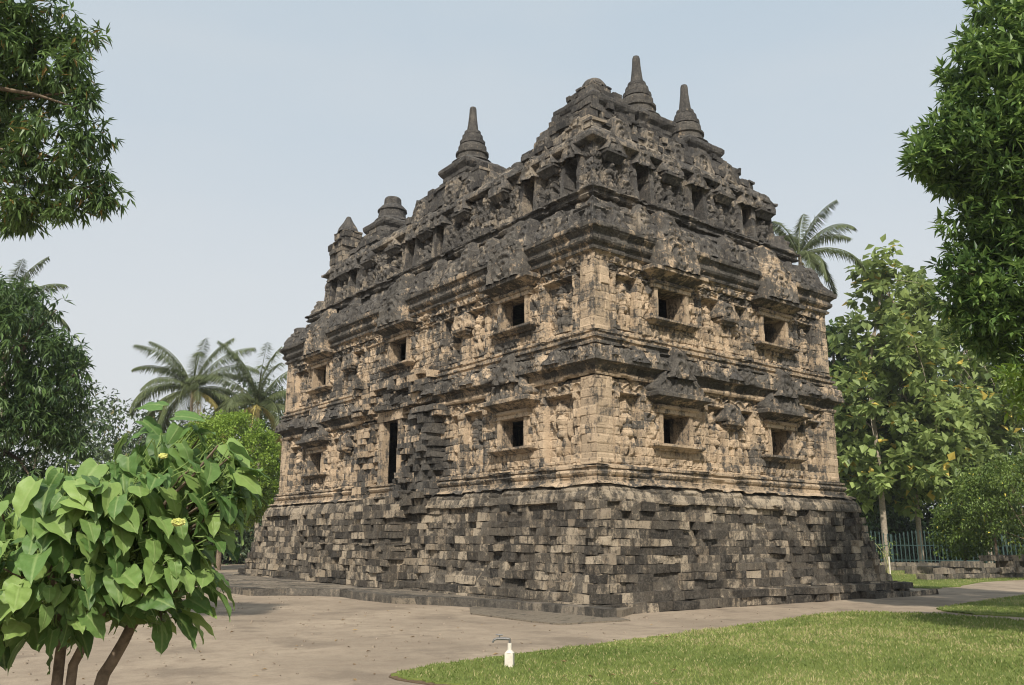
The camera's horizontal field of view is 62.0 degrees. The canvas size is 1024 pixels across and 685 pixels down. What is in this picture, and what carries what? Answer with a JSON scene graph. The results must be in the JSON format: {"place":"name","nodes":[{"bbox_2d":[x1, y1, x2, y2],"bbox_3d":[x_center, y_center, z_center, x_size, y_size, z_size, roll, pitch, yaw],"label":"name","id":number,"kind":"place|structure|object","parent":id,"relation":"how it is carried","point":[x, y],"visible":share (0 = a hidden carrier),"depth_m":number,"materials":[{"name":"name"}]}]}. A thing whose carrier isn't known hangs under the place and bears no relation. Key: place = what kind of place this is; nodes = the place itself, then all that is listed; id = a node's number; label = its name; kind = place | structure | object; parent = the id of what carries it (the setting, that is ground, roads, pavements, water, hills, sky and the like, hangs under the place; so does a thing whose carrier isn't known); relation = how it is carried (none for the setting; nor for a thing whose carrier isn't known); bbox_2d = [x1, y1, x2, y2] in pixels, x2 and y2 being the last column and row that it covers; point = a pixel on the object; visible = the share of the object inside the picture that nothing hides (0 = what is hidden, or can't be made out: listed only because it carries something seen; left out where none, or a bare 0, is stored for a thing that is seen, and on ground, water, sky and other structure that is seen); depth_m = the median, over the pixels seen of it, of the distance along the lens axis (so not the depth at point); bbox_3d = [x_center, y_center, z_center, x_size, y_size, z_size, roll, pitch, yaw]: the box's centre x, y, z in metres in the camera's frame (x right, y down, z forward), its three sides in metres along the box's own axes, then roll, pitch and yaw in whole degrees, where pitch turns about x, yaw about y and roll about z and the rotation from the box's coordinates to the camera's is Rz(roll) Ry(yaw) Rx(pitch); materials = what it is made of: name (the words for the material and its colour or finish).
{"place":"outdoors","nodes":[
{"label":"outdoors","id":0,"kind":"place"},
{"bbox_2d":[219,572,518,602],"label":"pavement","id":1,"kind":"structure","parent":0,"point":[253,581],"depth_m":27.19,"materials":[{"name":"grey stone"}]},
{"bbox_2d":[229,572,633,616],"bbox_3d":[-6.496,7.870,27.293,5.000,0.150,25.400,10,-16,-37],"label":"paving bed","id":2,"kind":"object","parent":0,"point":[623,611],"visible":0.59,"depth_m":21.82,"materials":[{"name":"grey stone"}]},
{"bbox_2d":[0,561,1023,684],"bbox_3d":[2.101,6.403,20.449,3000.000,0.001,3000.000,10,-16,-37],"label":"ground","id":3,"kind":"structure","parent":0,"point":[325,658],"depth_m":14.40,"materials":[{"name":"beige concrete"}]},
{"bbox_2d":[0,256,70,438],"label":"coconut palm","id":4,"kind":"object","parent":3,"relation":"on","point":[47,288],"visible":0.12,"depth_m":46.38,"materials":[{"name":"green plant"}]},
{"bbox_2d":[0,267,111,514],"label":"mango tree","id":5,"kind":"object","parent":3,"relation":"on","point":[40,412],"visible":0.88,"depth_m":24.62,"materials":[{"name":"green plant"}]},
{"bbox_2d":[1,374,120,512],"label":"tree","id":6,"kind":"object","parent":3,"relation":"on","point":[49,456],"visible":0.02,"depth_m":70.57,"materials":[{"name":"green plant"}]},
{"bbox_2d":[0,0,136,240],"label":"mango tree","id":7,"kind":"object","parent":3,"relation":"on","point":[19,213],"visible":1,"depth_m":12.82,"materials":[{"name":"green plant"}]},
{"bbox_2d":[33,386,180,472],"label":"tree","id":8,"kind":"object","parent":3,"relation":"on","point":[114,410],"visible":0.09,"depth_m":64.42,"materials":[{"name":"green plant"}]},
{"bbox_2d":[0,401,270,684],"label":"leaved shrub","id":9,"kind":"object","parent":3,"relation":"on","point":[118,535],"visible":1,"depth_m":4.45,"materials":[{"name":"green plant"}]},
{"bbox_2d":[94,400,255,484],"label":"tree","id":10,"kind":"object","parent":3,"relation":"on","point":[146,435],"visible":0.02,"depth_m":71.22,"materials":[{"name":"green plant"}]},
{"bbox_2d":[128,338,259,444],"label":"coconut palm","id":11,"kind":"object","parent":3,"relation":"on","point":[194,392],"visible":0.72,"depth_m":59.75,"materials":[{"name":"green plant"}]},
{"bbox_2d":[173,409,281,569],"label":"round tree","id":12,"kind":"object","parent":3,"relation":"on","point":[218,425],"visible":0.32,"depth_m":45.34,"materials":[{"name":"green plant"}]},
{"bbox_2d":[180,373,284,561],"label":"tree","id":13,"kind":"object","parent":3,"relation":"on","point":[261,414],"visible":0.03,"depth_m":63.03,"materials":[{"name":"green plant"}]},
{"bbox_2d":[192,485,275,564],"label":"tree","id":14,"kind":"object","parent":3,"relation":"on","point":[249,539],"visible":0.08,"depth_m":56.55,"materials":[{"name":"green plant"}]},
{"bbox_2d":[184,341,287,541],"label":"coconut palm","id":15,"kind":"object","parent":3,"relation":"on","point":[256,402],"visible":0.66,"depth_m":57.61,"materials":[{"name":"green plant"}]},
{"bbox_2d":[223,375,285,557],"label":"tree","id":16,"kind":"object","parent":3,"relation":"on","point":[271,394],"visible":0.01,"depth_m":74.39,"materials":[{"name":"green plant"}]},
{"bbox_2d":[82,602,686,683],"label":"fallen leaves","id":17,"kind":"object","parent":3,"relation":"on","point":[438,637],"visible":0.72,"depth_m":12.30,"materials":[{"name":"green plant"}]},
{"bbox_2d":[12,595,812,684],"bbox_3d":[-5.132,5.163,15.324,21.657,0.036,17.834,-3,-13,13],"label":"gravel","id":18,"kind":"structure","parent":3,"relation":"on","point":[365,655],"depth_m":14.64,"materials":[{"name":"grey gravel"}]},
{"bbox_2d":[216,579,616,617],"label":"kerb","id":19,"kind":"structure","parent":3,"relation":"on","point":[575,609],"depth_m":21.47,"materials":[{"name":"grey stone"}]},
{"bbox_2d":[389,672,447,684],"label":"lawn border","id":20,"kind":"object","parent":3,"relation":"on","point":[412,681],"visible":0.12,"depth_m":9.85,"materials":[{"name":"concrete"}]},
{"bbox_2d":[470,606,630,624],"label":"pavement slab","id":21,"kind":"structure","parent":3,"relation":"on","point":[543,617],"depth_m":18.09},
{"bbox_2d":[233,55,938,612],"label":"temple","id":22,"kind":"structure","parent":3,"relation":"on","point":[577,353],"depth_m":25.47,"materials":[{"name":"grey stone"}]},
{"bbox_2d":[295,406,330,479],"bbox_3d":[-7.805,3.955,34.025,0.876,2.910,2.210,10,-16,-37],"label":"window","id":23,"kind":"structure","parent":22,"relation":"in","point":[315,438],"depth_m":33.92,"materials":[{"name":"grey stone"}]},
{"bbox_2d":[300,309,336,394],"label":"window","id":24,"kind":"structure","parent":22,"relation":"in","point":[316,339],"depth_m":34.68,"materials":[{"name":"grey stone"}]},
{"bbox_2d":[373,273,416,372],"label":"window","id":25,"kind":"structure","parent":22,"relation":"in","point":[394,307],"depth_m":29.92,"materials":[{"name":"grey stone"}]},
{"bbox_2d":[478,353,539,456],"bbox_3d":[0.008,1.714,24.202,0.889,2.910,2.210,10,-16,-37],"label":"window","id":26,"kind":"structure","parent":22,"relation":"in","point":[510,397],"depth_m":24.07,"materials":[{"name":"grey stone"}]},
{"bbox_2d":[479,221,538,339],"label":"window","id":27,"kind":"structure","parent":22,"relation":"in","point":[508,259],"depth_m":24.85,"materials":[{"name":"grey stone"}]},
{"bbox_2d":[640,211,708,332],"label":"window","id":28,"kind":"structure","parent":22,"relation":"in","point":[682,255],"depth_m":24.00,"materials":[{"name":"grey stone"}]},
{"bbox_2d":[644,347,713,453],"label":"window","id":29,"kind":"structure","parent":22,"relation":"in","point":[677,391],"depth_m":23.22,"materials":[{"name":"grey stone"}]},
{"bbox_2d":[749,245,805,354],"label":"window","id":30,"kind":"structure","parent":22,"relation":"in","point":[776,281],"depth_m":26.85,"materials":[{"name":"grey stone"}]},
{"bbox_2d":[755,368,812,463],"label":"window","id":31,"kind":"structure","parent":22,"relation":"in","point":[781,409],"depth_m":26.08,"materials":[{"name":"grey stone"}]},
{"bbox_2d":[863,484,941,562],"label":"tree","id":32,"kind":"object","parent":3,"relation":"on","point":[897,525],"visible":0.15,"depth_m":67.44,"materials":[{"name":"green plant"}]},
{"bbox_2d":[883,366,1017,561],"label":"tree","id":33,"kind":"object","parent":3,"relation":"on","point":[926,518],"visible":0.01,"depth_m":72.57,"materials":[{"name":"green plant"}]},
{"bbox_2d":[911,363,1023,559],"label":"tree","id":34,"kind":"object","parent":3,"relation":"on","point":[952,383],"visible":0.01,"depth_m":72.06,"materials":[{"name":"green plant"}]},
{"bbox_2d":[944,327,1023,562],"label":"tree","id":35,"kind":"object","parent":3,"relation":"on","point":[1008,547],"visible":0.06,"depth_m":66.85,"materials":[{"name":"green plant"}]},
{"bbox_2d":[968,446,1023,558],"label":"flowering shrub","id":36,"kind":"object","parent":3,"relation":"on","point":[1006,469],"visible":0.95,"depth_m":38.84,"materials":[{"name":"green plant"}]},
{"bbox_2d":[0,0,1023,517],"label":"sky","id":37,"kind":"structure","parent":0,"point":[251,131],"materials":[{"name":"blue"}]},
{"bbox_2d":[391,610,1023,684],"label":"lawn","id":38,"kind":"structure","parent":0,"point":[426,680],"depth_m":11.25,"materials":[{"name":"green plant"}]},
{"bbox_2d":[492,634,514,666],"bbox_3d":[-0.113,3.969,10.961,0.286,0.432,0.116,-2,-13,11],"label":"water tap","id":39,"kind":"object","parent":38,"relation":"on","point":[509,657],"visible":0.98,"depth_m":10.91,"materials":[{"name":"white paint"}]},
{"bbox_2d":[990,347,1023,425],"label":"young tree","id":40,"kind":"object","parent":38,"relation":"on","point":[1019,393],"visible":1,"depth_m":15.85,"materials":[{"name":"green plant"}]},
{"bbox_2d":[887,566,1023,588],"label":"lawn","id":41,"kind":"structure","parent":0,"point":[942,583],"depth_m":35.60,"materials":[{"name":"green plant"}]},
{"bbox_2d":[772,200,865,296],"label":"coconut palm","id":42,"kind":"object","parent":41,"relation":"on","point":[810,256],"visible":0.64,"depth_m":51.59,"materials":[{"name":"green plant"}]},
{"bbox_2d":[826,318,898,521],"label":"broadleaf tree","id":43,"kind":"object","parent":41,"relation":"on","point":[839,361],"visible":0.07,"depth_m":58.28,"materials":[{"name":"green plant"}]},
{"bbox_2d":[870,536,897,573],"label":"sapling","id":44,"kind":"object","parent":41,"relation":"on","point":[887,556],"visible":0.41,"depth_m":41.15,"materials":[{"name":"green plant"}]},
{"bbox_2d":[826,234,975,561],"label":"broadleaf tree","id":45,"kind":"object","parent":41,"relation":"on","point":[889,317],"visible":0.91,"depth_m":52.24,"materials":[{"name":"green plant"}]},
{"bbox_2d":[905,566,940,573],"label":"stone block","id":46,"kind":"object","parent":41,"relation":"on","point":[918,569],"depth_m":43.61,"materials":[{"name":"grey stone"}]},
{"bbox_2d":[852,265,1001,561],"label":"broadleaf tree","id":47,"kind":"object","parent":41,"relation":"on","point":[910,508],"visible":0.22,"depth_m":53.97,"materials":[{"name":"green plant"}]},
{"bbox_2d":[916,574,939,579],"bbox_3d":[18.221,10.265,37.354,0.861,0.253,0.563,7,-15,-26],"label":"stone slab","id":48,"kind":"object","parent":41,"relation":"on","point":[928,576],"depth_m":37.13,"materials":[{"name":"grey stone"}]},
{"bbox_2d":[940,574,945,578],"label":"stone slab","id":49,"kind":"object","parent":41,"relation":"on","point":[942,576],"depth_m":37.64,"materials":[{"name":"grey stone"}]},
{"bbox_2d":[933,567,955,573],"bbox_3d":[19.299,10.199,38.082,0.890,0.292,0.568,8,-15,-31],"label":"stone slab","id":50,"kind":"object","parent":49,"relation":"on","point":[943,570],"depth_m":37.87,"materials":[{"name":"grey stone"}]},
{"bbox_2d":[880,562,1021,570],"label":"wall","id":51,"kind":"structure","parent":41,"relation":"on","point":[899,565],"depth_m":48.91,"materials":[{"name":"grey stone"}]},
{"bbox_2d":[870,530,1023,562],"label":"fence","id":52,"kind":"object","parent":51,"relation":"on","point":[910,560],"visible":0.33,"depth_m":49.15,"materials":[{"name":"metal"}]},
{"bbox_2d":[946,573,963,578],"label":"stone slab","id":53,"kind":"object","parent":41,"relation":"on","point":[955,576],"depth_m":37.79,"materials":[{"name":"grey stone"}]},
{"bbox_2d":[924,500,1005,573],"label":"flowering shrub","id":54,"kind":"object","parent":41,"relation":"on","point":[943,525],"visible":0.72,"depth_m":42.12,"materials":[{"name":"green plant"}]},
{"bbox_2d":[921,314,1023,562],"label":"broadleaf tree","id":55,"kind":"object","parent":41,"relation":"on","point":[999,433],"visible":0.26,"depth_m":58.55,"materials":[{"name":"green plant"}]},
{"bbox_2d":[963,573,981,578],"bbox_3d":[20.600,10.569,38.635,1.204,0.266,0.708,8,-15,-30],"label":"stone slab","id":56,"kind":"object","parent":41,"relation":"on","point":[977,576],"depth_m":38.32,"materials":[{"name":"grey stone"}]},
{"bbox_2d":[946,567,970,572],"bbox_3d":[20.115,10.288,38.517,1.021,0.258,0.649,9,-16,-33],"label":"stone slab","id":57,"kind":"object","parent":56,"relation":"on","point":[962,570],"depth_m":38.24,"materials":[{"name":"grey stone"}]},
{"bbox_2d":[941,561,964,567],"bbox_3d":[19.863,9.991,38.427,0.767,0.320,0.706,6,-14,-24],"label":"stone slab","id":58,"kind":"object","parent":57,"relation":"on","point":[956,564],"depth_m":38.18,"materials":[{"name":"grey stone"}]},
{"bbox_2d":[959,561,974,567],"bbox_3d":[20.471,10.059,38.642,0.534,0.315,0.650,8,-15,-29],"label":"stone slab","id":59,"kind":"object","parent":57,"relation":"on","point":[968,564],"depth_m":38.37,"materials":[{"name":"grey stone"}]},
{"bbox_2d":[929,462,1023,567],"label":"flowering shrub","id":60,"kind":"object","parent":41,"relation":"on","point":[965,493],"visible":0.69,"depth_m":40.28,"materials":[{"name":"green plant"}]},
{"bbox_2d":[966,573,989,577],"bbox_3d":[21.387,10.697,39.121,0.703,0.266,0.695,7,-14,-25],"label":"stone slab","id":61,"kind":"object","parent":41,"relation":"on","point":[985,575],"depth_m":38.89,"materials":[{"name":"grey stone"}]},
{"bbox_2d":[970,568,985,572],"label":"stone slab","id":62,"kind":"object","parent":61,"relation":"on","point":[977,570],"depth_m":38.69,"materials":[{"name":"grey stone"}]},
{"bbox_2d":[969,561,983,567],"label":"stone slab","id":63,"kind":"object","parent":62,"relation":"on","point":[978,564],"depth_m":38.66,"materials":[{"name":"grey stone"}]},
{"bbox_2d":[985,567,1000,572],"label":"stone slab","id":64,"kind":"object","parent":61,"relation":"on","point":[991,570],"depth_m":39.17,"materials":[{"name":"grey stone"}]},
{"bbox_2d":[978,555,999,560],"bbox_3d":[22.092,9.988,39.471,0.614,0.296,0.651,6,-14,-25],"label":"stone slab","id":65,"kind":"object","parent":64,"relation":"on","point":[990,558],"depth_m":39.27,"materials":[{"name":"grey stone"}]},
{"bbox_2d":[990,573,999,577],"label":"stone slab","id":66,"kind":"object","parent":41,"relation":"on","point":[994,575],"depth_m":39.26,"materials":[{"name":"grey stone"}]},
{"bbox_2d":[999,573,1014,577],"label":"stone slab","id":67,"kind":"object","parent":41,"relation":"on","point":[1007,575],"depth_m":39.59,"materials":[{"name":"grey stone"}]},
{"bbox_2d":[996,567,1016,572],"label":"stone slab","id":68,"kind":"structure","parent":67,"relation":"on","point":[1008,569],"depth_m":39.59,"materials":[{"name":"grey stone"}]},
{"bbox_2d":[999,561,1019,566],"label":"stone slab","id":69,"kind":"structure","parent":68,"relation":"on","point":[1009,563],"depth_m":39.94,"materials":[{"name":"grey stone"}]},
{"bbox_2d":[986,554,1011,560],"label":"stone slab","id":70,"kind":"structure","parent":69,"relation":"on","point":[1005,558],"depth_m":39.74,"materials":[{"name":"grey stone"}]},
{"bbox_2d":[1008,555,1023,560],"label":"stone slab","id":71,"kind":"structure","parent":69,"relation":"on","point":[1015,557],"depth_m":40.08,"materials":[{"name":"grey stone"}]},
{"bbox_2d":[1015,573,1022,577],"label":"stone slab","id":72,"kind":"object","parent":41,"relation":"on","point":[1018,575],"depth_m":39.89,"materials":[{"name":"grey stone"}]},
{"bbox_2d":[1016,567,1023,573],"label":"stone slab","id":73,"kind":"object","parent":72,"relation":"on","point":[1019,570],"depth_m":39.92,"materials":[{"name":"grey stone"}]},
{"bbox_2d":[936,594,1023,617],"bbox_3d":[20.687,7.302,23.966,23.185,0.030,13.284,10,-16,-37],"label":"lawn","id":74,"kind":"structure","parent":0,"point":[985,614],"depth_m":20.65,"materials":[{"name":"green plant"}]},
{"bbox_2d":[894,0,1023,371],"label":"dark tree","id":75,"kind":"object","parent":74,"relation":"on","point":[977,141],"visible":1,"depth_m":17.55,"materials":[{"name":"green plant"}]}
]}

